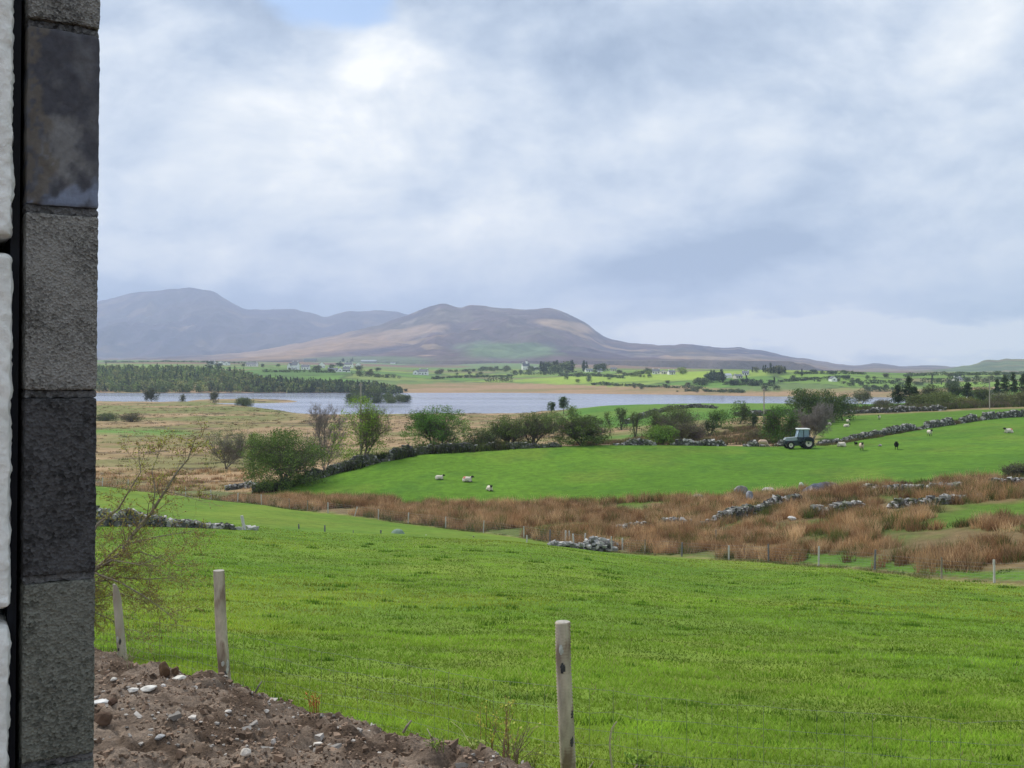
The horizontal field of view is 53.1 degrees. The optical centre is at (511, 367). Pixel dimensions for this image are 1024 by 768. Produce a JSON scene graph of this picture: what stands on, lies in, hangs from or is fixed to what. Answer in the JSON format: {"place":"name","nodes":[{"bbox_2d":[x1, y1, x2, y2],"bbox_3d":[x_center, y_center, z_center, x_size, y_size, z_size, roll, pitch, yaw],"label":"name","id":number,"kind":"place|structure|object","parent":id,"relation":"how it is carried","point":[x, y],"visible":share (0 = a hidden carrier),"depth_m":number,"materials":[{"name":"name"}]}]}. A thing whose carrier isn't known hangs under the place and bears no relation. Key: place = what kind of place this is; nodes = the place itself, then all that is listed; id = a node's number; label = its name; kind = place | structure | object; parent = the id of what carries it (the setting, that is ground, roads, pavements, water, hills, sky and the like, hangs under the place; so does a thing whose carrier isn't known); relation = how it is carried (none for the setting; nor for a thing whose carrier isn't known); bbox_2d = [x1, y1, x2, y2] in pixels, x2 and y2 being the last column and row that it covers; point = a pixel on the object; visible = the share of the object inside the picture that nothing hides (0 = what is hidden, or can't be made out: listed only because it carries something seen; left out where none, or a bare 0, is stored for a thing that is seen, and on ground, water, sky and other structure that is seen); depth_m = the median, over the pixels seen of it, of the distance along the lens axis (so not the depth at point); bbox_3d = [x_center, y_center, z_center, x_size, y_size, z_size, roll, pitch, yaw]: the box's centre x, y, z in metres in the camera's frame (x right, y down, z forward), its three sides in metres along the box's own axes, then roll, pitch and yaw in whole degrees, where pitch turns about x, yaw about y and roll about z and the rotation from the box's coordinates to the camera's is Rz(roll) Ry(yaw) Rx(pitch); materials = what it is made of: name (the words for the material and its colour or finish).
{"place":"outdoors","nodes":[
{"label":"outdoors","id":0,"kind":"place"},
{"bbox_2d":[97,287,407,357],"bbox_3d":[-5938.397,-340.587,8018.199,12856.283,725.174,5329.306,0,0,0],"label":"mountain","id":1,"kind":"structure","parent":0,"point":[179,322],"depth_m":7799.63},
{"bbox_2d":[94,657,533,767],"bbox_3d":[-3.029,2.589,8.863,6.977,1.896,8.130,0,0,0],"label":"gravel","id":2,"kind":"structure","parent":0,"point":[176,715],"depth_m":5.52,"materials":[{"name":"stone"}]},
{"bbox_2d":[94,393,904,413],"bbox_3d":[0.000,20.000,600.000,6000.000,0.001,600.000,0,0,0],"label":"lake","id":3,"kind":"structure","parent":0,"point":[498,402],"depth_m":630.16,"materials":[{"name":"blue liquid"}]},
{"bbox_2d":[97,304,954,370],"bbox_3d":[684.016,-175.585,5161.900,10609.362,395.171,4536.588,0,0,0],"label":"mountain","id":4,"kind":"structure","parent":0,"point":[450,334],"depth_m":4591.77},
{"bbox_2d":[94,360,1023,767],"bbox_3d":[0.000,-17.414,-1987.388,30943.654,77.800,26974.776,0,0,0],"label":"ground","id":5,"kind":"structure","parent":0,"point":[604,470],"depth_m":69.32,"materials":[{"name":"plant"}]},
{"bbox_2d":[0,0,14,767],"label":"white block wall","id":6,"kind":"structure","parent":5,"relation":"on","point":[7,177],"depth_m":1.23,"materials":[{"name":"paint"}]},
{"bbox_2d":[0,0,21,767],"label":"cavity membrane","id":7,"kind":"object","parent":6,"relation":"attached to","point":[11,247],"visible":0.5,"depth_m":1.27,"materials":[{"name":"plastic"}]},
{"bbox_2d":[96,413,118,420],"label":"bush","id":8,"kind":"object","parent":5,"relation":"on","point":[106,417],"visible":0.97,"depth_m":350.97,"materials":[{"name":"green plant"}]},
{"bbox_2d":[115,412,144,421],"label":"bush","id":9,"kind":"object","parent":5,"relation":"on","point":[134,417],"visible":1,"depth_m":343.90,"materials":[{"name":"green plant"}]},
{"bbox_2d":[142,388,160,401],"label":"shore tree","id":10,"kind":"object","parent":5,"relation":"on","point":[150,393],"visible":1,"depth_m":573.21,"materials":[{"name":"green plant"}]},
{"bbox_2d":[95,505,234,529],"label":"stone wall","id":11,"kind":"structure","parent":5,"relation":"on","point":[183,524],"depth_m":62.37,"materials":[{"name":"stone"}]},
{"bbox_2d":[104,360,245,363],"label":"hedge","id":12,"kind":"object","parent":5,"relation":"on","point":[113,361],"visible":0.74,"depth_m":2066.64,"materials":[{"name":"green plant"}]},
{"bbox_2d":[96,466,267,501],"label":"rushes","id":13,"kind":"object","parent":5,"relation":"on","point":[185,483],"visible":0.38,"depth_m":143.78,"materials":[{"name":"plant"}]},
{"bbox_2d":[204,427,250,468],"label":"willow tree","id":14,"kind":"object","parent":5,"relation":"on","point":[228,448],"visible":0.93,"depth_m":164.12,"materials":[{"name":"brown plant"}]},
{"bbox_2d":[224,481,259,490],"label":"stone wall","id":15,"kind":"structure","parent":5,"relation":"on","point":[244,485],"depth_m":130.92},
{"bbox_2d":[233,397,256,405],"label":"bush","id":16,"kind":"object","parent":5,"relation":"on","point":[243,401],"visible":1,"depth_m":503.46,"materials":[{"name":"green plant"}]},
{"bbox_2d":[94,362,402,392],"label":"wood","id":17,"kind":"object","parent":5,"relation":"on","point":[128,378],"visible":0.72,"depth_m":850.99,"materials":[{"name":"green plant"}]},
{"bbox_2d":[241,431,270,474],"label":"bush","id":18,"kind":"object","parent":5,"relation":"on","point":[252,436],"visible":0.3,"depth_m":151.69,"materials":[{"name":"green plant"}]},
{"bbox_2d":[233,427,331,491],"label":"bush","id":19,"kind":"object","parent":5,"relation":"on","point":[285,458],"visible":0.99,"depth_m":120.56,"materials":[{"name":"green plant"}]},
{"bbox_2d":[262,369,335,372],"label":"hedge","id":20,"kind":"object","parent":5,"relation":"on","point":[316,371],"visible":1,"depth_m":1072.63,"materials":[{"name":"green plant"}]},
{"bbox_2d":[93,647,532,767],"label":"soil bank","id":21,"kind":"structure","parent":5,"relation":"on","point":[119,739],"depth_m":5.51,"materials":[{"name":"soil"}]},
{"bbox_2d":[15,0,99,767],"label":"concrete block wall","id":22,"kind":"structure","parent":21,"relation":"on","point":[57,378],"depth_m":1.27,"materials":[{"name":"concrete"}]},
{"bbox_2d":[94,712,111,725],"bbox_3d":[-2.063,1.766,5.160,0.093,0.071,0.055,0,0,-26],"label":"clod","id":23,"kind":"object","parent":21,"relation":"on","point":[103,718],"visible":0.98,"depth_m":5.14,"materials":[{"name":"soil"}]},
{"bbox_2d":[94,413,234,658],"bbox_3d":[-4.486,2.133,12.269,2.592,3.207,1.726,0,0,14],"label":"budding tree","id":24,"kind":"object","parent":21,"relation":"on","point":[124,552],"visible":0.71,"depth_m":12.27,"materials":[{"name":"green plant"}]},
{"bbox_2d":[159,661,170,676],"bbox_3d":[-2.768,2.401,8.165,0.090,0.126,0.060,0,0,-22],"label":"clod","id":25,"kind":"object","parent":21,"relation":"on","point":[164,670],"visible":0.96,"depth_m":8.15,"materials":[{"name":"soil"}]},
{"bbox_2d":[94,649,521,767],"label":"soil clods","id":26,"kind":"object","parent":21,"relation":"on","point":[279,755],"visible":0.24,"depth_m":5.46,"materials":[{"name":"soil"}]},
{"bbox_2d":[304,691,319,714],"bbox_3d":[-1.397,2.365,7.206,0.098,0.178,0.102,0,0,45],"label":"weed","id":27,"kind":"object","parent":21,"relation":"on","point":[313,704],"visible":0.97,"depth_m":7.21,"materials":[{"name":"brown plant"}]},
{"bbox_2d":[423,733,445,752],"bbox_3d":[-0.402,1.978,5.380,0.120,0.094,0.149,0,0,0],"label":"weed","id":28,"kind":"object","parent":21,"relation":"on","point":[435,746],"visible":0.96,"depth_m":5.38,"materials":[{"name":"green plant"}]},
{"bbox_2d":[303,401,352,469],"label":"ash tree","id":29,"kind":"object","parent":5,"relation":"on","point":[319,422],"visible":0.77,"depth_m":136.16,"materials":[{"name":"grey plant"}]},
{"bbox_2d":[96,403,574,480],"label":"bog grass","id":30,"kind":"structure","parent":5,"relation":"on","point":[276,420],"depth_m":311.36,"materials":[{"name":"plant"}]},
{"bbox_2d":[328,394,408,463],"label":"tree","id":31,"kind":"object","parent":5,"relation":"on","point":[364,429],"visible":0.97,"depth_m":132.68,"materials":[{"name":"green plant"}]},
{"bbox_2d":[351,372,400,377],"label":"hedge","id":32,"kind":"object","parent":5,"relation":"on","point":[378,375],"visible":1,"depth_m":1033.96,"materials":[{"name":"green plant"}]},
{"bbox_2d":[251,438,532,493],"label":"hedge scrub","id":33,"kind":"object","parent":5,"relation":"on","point":[504,446],"visible":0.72,"depth_m":134.51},
{"bbox_2d":[252,442,561,492],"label":"stone wall","id":34,"kind":"structure","parent":5,"relation":"on","point":[370,459],"depth_m":131.75,"materials":[{"name":"stone"}]},
{"bbox_2d":[398,405,472,446],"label":"hawthorn tree","id":35,"kind":"object","parent":5,"relation":"on","point":[432,424],"visible":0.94,"depth_m":139.35,"materials":[{"name":"green plant"}]},
{"bbox_2d":[431,374,514,378],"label":"hedge","id":36,"kind":"object","parent":5,"relation":"on","point":[458,376],"visible":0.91,"depth_m":1109.05,"materials":[{"name":"green plant"}]},
{"bbox_2d":[447,368,511,371],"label":"hedge","id":37,"kind":"object","parent":5,"relation":"on","point":[478,369],"visible":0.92,"depth_m":1446.68,"materials":[{"name":"green plant"}]},
{"bbox_2d":[462,427,503,442],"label":"bush","id":38,"kind":"object","parent":5,"relation":"on","point":[492,436],"visible":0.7,"depth_m":141.33,"materials":[{"name":"green plant"}]},
{"bbox_2d":[475,700,503,748],"bbox_3d":[-0.158,2.396,6.772,0.166,0.393,0.224,0,0,-31],"label":"weed","id":39,"kind":"object","parent":5,"relation":"on","point":[492,739],"visible":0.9,"depth_m":6.78,"materials":[{"name":"green plant"}]},
{"bbox_2d":[487,695,516,757],"bbox_3d":[-0.054,2.337,6.585,0.201,0.475,0.273,0,0,9],"label":"weed","id":40,"kind":"object","parent":5,"relation":"on","point":[507,729],"visible":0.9,"depth_m":6.60,"materials":[{"name":"green plant"}]},
{"bbox_2d":[484,414,529,442],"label":"bush","id":41,"kind":"object","parent":5,"relation":"on","point":[512,434],"visible":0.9,"depth_m":142.93,"materials":[{"name":"green plant"}]},
{"bbox_2d":[490,722,540,763],"bbox_3d":[0.015,2.341,6.333,0.254,0.372,0.327,0,0,-18],"label":"weed","id":42,"kind":"object","parent":5,"relation":"on","point":[515,756],"visible":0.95,"depth_m":6.33,"materials":[{"name":"green plant"}]},
{"bbox_2d":[97,485,940,577],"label":"fence","id":43,"kind":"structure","parent":5,"relation":"on","point":[915,574],"depth_m":69.20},
{"bbox_2d":[523,744,545,767],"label":"weed","id":44,"kind":"object","parent":5,"relation":"on","point":[534,759],"visible":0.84,"depth_m":6.51,"materials":[{"name":"green plant"}]},
{"bbox_2d":[511,411,562,443],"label":"bush","id":45,"kind":"object","parent":5,"relation":"on","point":[535,431],"visible":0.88,"depth_m":145.36,"materials":[{"name":"green plant"}]},
{"bbox_2d":[539,410,566,433],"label":"bush","id":46,"kind":"object","parent":5,"relation":"on","point":[557,421],"visible":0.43,"depth_m":234.30,"materials":[{"name":"green plant"}]},
{"bbox_2d":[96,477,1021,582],"bbox_3d":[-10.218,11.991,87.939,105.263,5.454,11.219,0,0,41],"label":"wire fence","id":47,"kind":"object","parent":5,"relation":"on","point":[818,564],"visible":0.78,"depth_m":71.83,"materials":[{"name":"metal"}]},
{"bbox_2d":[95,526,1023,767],"bbox_3d":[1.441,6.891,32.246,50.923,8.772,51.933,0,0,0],"label":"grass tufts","id":48,"kind":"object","parent":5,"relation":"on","point":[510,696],"visible":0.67,"depth_m":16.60,"materials":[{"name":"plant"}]},
{"bbox_2d":[97,569,1022,767],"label":"sheep fence","id":49,"kind":"object","parent":5,"relation":"on","point":[566,726],"visible":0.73,"depth_m":6.40,"materials":[{"name":"grey wood"}]},
{"bbox_2d":[540,413,612,446],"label":"thorn bush","id":50,"kind":"object","parent":5,"relation":"on","point":[581,429],"visible":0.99,"depth_m":142.54,"materials":[{"name":"green plant"}]},
{"bbox_2d":[547,536,618,551],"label":"rubble heap","id":51,"kind":"object","parent":5,"relation":"on","point":[595,543],"visible":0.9,"depth_m":76.47,"materials":[{"name":"stone"}]},
{"bbox_2d":[557,372,625,377],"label":"hedge","id":52,"kind":"object","parent":5,"relation":"on","point":[603,375],"visible":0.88,"depth_m":1049.20,"materials":[{"name":"green plant"}]},
{"bbox_2d":[614,407,628,429],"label":"thorn bush","id":53,"kind":"object","parent":5,"relation":"on","point":[620,416],"visible":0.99,"depth_m":235.06,"materials":[{"name":"green plant"}]},
{"bbox_2d":[226,468,1023,573],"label":"rushes","id":54,"kind":"object","parent":5,"relation":"on","point":[870,522],"visible":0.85,"depth_m":82.86,"materials":[{"name":"plant"}]},
{"bbox_2d":[626,411,644,436],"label":"thorn bush","id":55,"kind":"object","parent":5,"relation":"on","point":[635,423],"visible":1,"depth_m":194.65,"materials":[{"name":"green plant"}]},
{"bbox_2d":[624,749,659,767],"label":"weed","id":56,"kind":"object","parent":5,"relation":"on","point":[633,759],"visible":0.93,"depth_m":6.71,"materials":[{"name":"green plant"}]},
{"bbox_2d":[591,381,705,388],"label":"hedge","id":57,"kind":"object","parent":5,"relation":"on","point":[635,384],"visible":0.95,"depth_m":878.76,"materials":[{"name":"green plant"}]},
{"bbox_2d":[639,408,662,437],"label":"bush","id":58,"kind":"object","parent":5,"relation":"on","point":[653,420],"visible":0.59,"depth_m":184.79,"materials":[{"name":"green plant"}]},
{"bbox_2d":[642,424,682,444],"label":"bush","id":59,"kind":"object","parent":5,"relation":"on","point":[658,434],"visible":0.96,"depth_m":143.91,"materials":[{"name":"green plant"}]},
{"bbox_2d":[624,403,718,423],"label":"stone wall","id":60,"kind":"structure","parent":5,"relation":"on","point":[698,405],"depth_m":311.97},
{"bbox_2d":[655,403,708,430],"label":"bush","id":61,"kind":"object","parent":5,"relation":"on","point":[673,416],"visible":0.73,"depth_m":176.88,"materials":[{"name":"green plant"}]},
{"bbox_2d":[664,419,712,440],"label":"bush","id":62,"kind":"object","parent":5,"relation":"on","point":[693,432],"visible":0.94,"depth_m":146.48,"materials":[{"name":"green plant"}]},
{"bbox_2d":[571,423,811,446],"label":"scrub","id":63,"kind":"object","parent":5,"relation":"on","point":[738,430],"visible":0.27,"depth_m":168.53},
{"bbox_2d":[613,438,799,446],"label":"stone wall","id":64,"kind":"structure","parent":5,"relation":"on","point":[691,442],"depth_m":142.10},
{"bbox_2d":[700,418,717,435],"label":"bush","id":65,"kind":"object","parent":5,"relation":"on","point":[708,424],"visible":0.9,"depth_m":184.78,"materials":[{"name":"green plant"}]},
{"bbox_2d":[686,388,745,392],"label":"hedge","id":66,"kind":"object","parent":5,"relation":"on","point":[726,390],"visible":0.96,"depth_m":773.74,"materials":[{"name":"green plant"}]},
{"bbox_2d":[704,409,733,427],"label":"bush","id":67,"kind":"object","parent":5,"relation":"on","point":[719,415],"visible":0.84,"depth_m":214.55,"materials":[{"name":"green plant"}]},
{"bbox_2d":[728,400,751,423],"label":"thorn bush","id":68,"kind":"object","parent":5,"relation":"on","point":[743,413],"visible":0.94,"depth_m":224.19,"materials":[{"name":"green plant"}]},
{"bbox_2d":[746,412,758,426],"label":"bush","id":69,"kind":"object","parent":5,"relation":"on","point":[752,418],"visible":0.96,"depth_m":204.78,"materials":[{"name":"green plant"}]},
{"bbox_2d":[710,494,802,521],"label":"stone wall","id":70,"kind":"structure","parent":5,"relation":"on","point":[736,511],"depth_m":86.77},
{"bbox_2d":[743,428,770,440],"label":"bush","id":71,"kind":"object","parent":5,"relation":"on","point":[755,434],"visible":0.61,"depth_m":157.59,"materials":[{"name":"brown plant"}]},
{"bbox_2d":[734,409,799,415],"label":"stone wall","id":72,"kind":"structure","parent":5,"relation":"on","point":[759,412],"depth_m":254.31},
{"bbox_2d":[757,405,802,442],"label":"bush","id":73,"kind":"object","parent":5,"relation":"on","point":[771,421],"visible":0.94,"depth_m":148.84,"materials":[{"name":"green plant"}]},
{"bbox_2d":[783,428,815,448],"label":"tractor","id":74,"kind":"object","parent":5,"relation":"on","point":[802,438],"visible":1,"depth_m":137.65,"materials":[{"name":"metal"}]},
{"bbox_2d":[782,388,824,422],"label":"tree","id":75,"kind":"object","parent":5,"relation":"on","point":[805,400],"visible":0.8,"depth_m":204.20,"materials":[{"name":"green plant"}]},
{"bbox_2d":[778,375,842,381],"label":"hedge","id":76,"kind":"object","parent":5,"relation":"on","point":[806,378],"visible":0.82,"depth_m":861.49,"materials":[{"name":"green plant"}]},
{"bbox_2d":[786,402,836,438],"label":"ash tree","id":77,"kind":"object","parent":5,"relation":"on","point":[816,422],"visible":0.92,"depth_m":157.64,"materials":[{"name":"brown plant"}]},
{"bbox_2d":[799,482,836,490],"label":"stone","id":78,"kind":"object","parent":5,"relation":"on","point":[819,485],"visible":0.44,"depth_m":95.44,"materials":[{"name":"grey stone"}]},
{"bbox_2d":[802,388,846,421],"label":"tree","id":79,"kind":"object","parent":5,"relation":"on","point":[829,398],"visible":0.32,"depth_m":210.15,"materials":[{"name":"green plant"}]},
{"bbox_2d":[794,370,866,374],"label":"hedge","id":80,"kind":"object","parent":5,"relation":"on","point":[828,371],"visible":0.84,"depth_m":958.60,"materials":[{"name":"green plant"}]},
{"bbox_2d":[825,392,860,420],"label":"tree","id":81,"kind":"object","parent":5,"relation":"on","point":[846,405],"visible":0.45,"depth_m":217.02,"materials":[{"name":"green plant"}]},
{"bbox_2d":[849,390,873,403],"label":"tree","id":82,"kind":"object","parent":5,"relation":"on","point":[863,395],"visible":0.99,"depth_m":299.33,"materials":[{"name":"green plant"}]},
{"bbox_2d":[815,428,921,445],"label":"bank scrub","id":83,"kind":"object","parent":5,"relation":"on","point":[860,438],"visible":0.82,"depth_m":150.36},
{"bbox_2d":[718,472,1022,506],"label":"scrub","id":84,"kind":"object","parent":5,"relation":"on","point":[902,482],"visible":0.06,"depth_m":89.41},
{"bbox_2d":[849,379,903,383],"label":"hedge","id":85,"kind":"object","parent":5,"relation":"on","point":[880,381],"visible":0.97,"depth_m":841.05,"materials":[{"name":"green plant"}]},
{"bbox_2d":[844,405,946,413],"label":"stone wall","id":86,"kind":"structure","parent":5,"relation":"on","point":[899,408],"depth_m":240.65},
{"bbox_2d":[887,384,904,404],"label":"pine tree","id":87,"kind":"object","parent":5,"relation":"on","point":[897,398],"visible":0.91,"depth_m":271.52,"materials":[{"name":"green plant"}]},
{"bbox_2d":[810,493,996,514],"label":"stone wall","id":88,"kind":"structure","parent":5,"relation":"on","point":[895,502],"depth_m":80.07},
{"bbox_2d":[900,375,913,404],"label":"pine tree","id":89,"kind":"object","parent":5,"relation":"on","point":[908,385],"visible":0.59,"depth_m":267.93,"materials":[{"name":"green plant"}]},
{"bbox_2d":[903,393,930,404],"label":"bush","id":90,"kind":"object","parent":5,"relation":"on","point":[913,400],"visible":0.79,"depth_m":261.20,"materials":[{"name":"green plant"}]},
{"bbox_2d":[817,409,1023,443],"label":"stone wall","id":91,"kind":"structure","parent":5,"relation":"on","point":[948,421],"depth_m":173.04,"materials":[{"name":"stone"}]},
{"bbox_2d":[921,383,942,397],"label":"tree","id":92,"kind":"object","parent":5,"relation":"on","point":[927,390],"visible":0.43,"depth_m":299.22,"materials":[{"name":"green plant"}]},
{"bbox_2d":[845,398,1023,410],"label":"hedge scrub","id":93,"kind":"object","parent":5,"relation":"on","point":[995,403],"visible":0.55,"depth_m":246.82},
{"bbox_2d":[922,390,959,403],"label":"bush","id":94,"kind":"object","parent":5,"relation":"on","point":[940,397],"visible":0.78,"depth_m":256.41,"materials":[{"name":"green plant"}]},
{"bbox_2d":[865,477,1023,491],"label":"stone wall","id":95,"kind":"structure","parent":5,"relation":"on","point":[1015,479],"depth_m":86.55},
{"bbox_2d":[941,381,965,398],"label":"tree","id":96,"kind":"object","parent":5,"relation":"on","point":[954,389],"visible":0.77,"depth_m":308.68,"materials":[{"name":"green plant"}]},
{"bbox_2d":[903,370,1023,376],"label":"hedge","id":97,"kind":"object","parent":5,"relation":"on","point":[962,373],"visible":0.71,"depth_m":1057.75,"materials":[{"name":"green plant"}]},
{"bbox_2d":[961,382,973,398],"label":"pine tree","id":98,"kind":"object","parent":5,"relation":"on","point":[965,391],"visible":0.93,"depth_m":287.69,"materials":[{"name":"green plant"}]},
{"bbox_2d":[920,376,1017,382],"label":"hedge","id":99,"kind":"object","parent":5,"relation":"on","point":[955,378],"visible":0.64,"depth_m":853.31,"materials":[{"name":"green plant"}]},
{"bbox_2d":[968,385,995,399],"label":"bush","id":100,"kind":"object","parent":5,"relation":"on","point":[979,393],"visible":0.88,"depth_m":283.99,"materials":[{"name":"green plant"}]},
{"bbox_2d":[986,390,1018,402],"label":"bush","id":101,"kind":"object","parent":5,"relation":"on","point":[1000,396],"visible":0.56,"depth_m":260.99,"materials":[{"name":"green plant"}]},
{"bbox_2d":[999,374,1012,392],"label":"pine tree","id":102,"kind":"object","parent":5,"relation":"on","point":[1004,386],"visible":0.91,"depth_m":339.56,"materials":[{"name":"green plant"}]},
{"bbox_2d":[998,461,1023,477],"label":"bush","id":103,"kind":"object","parent":5,"relation":"on","point":[1017,468],"visible":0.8,"depth_m":88.68,"materials":[{"name":"green plant"}]},
{"bbox_2d":[1008,372,1019,392],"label":"pine tree","id":104,"kind":"object","parent":5,"relation":"on","point":[1014,387],"visible":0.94,"depth_m":344.69,"materials":[{"name":"green plant"}]},
{"bbox_2d":[97,0,1023,366],"label":"sky","id":105,"kind":"structure","parent":0,"point":[832,181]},
{"bbox_2d":[910,359,1023,371],"bbox_3d":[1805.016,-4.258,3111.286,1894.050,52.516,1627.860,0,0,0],"label":"hill","id":106,"kind":"structure","parent":0,"point":[1009,365],"depth_m":2994.91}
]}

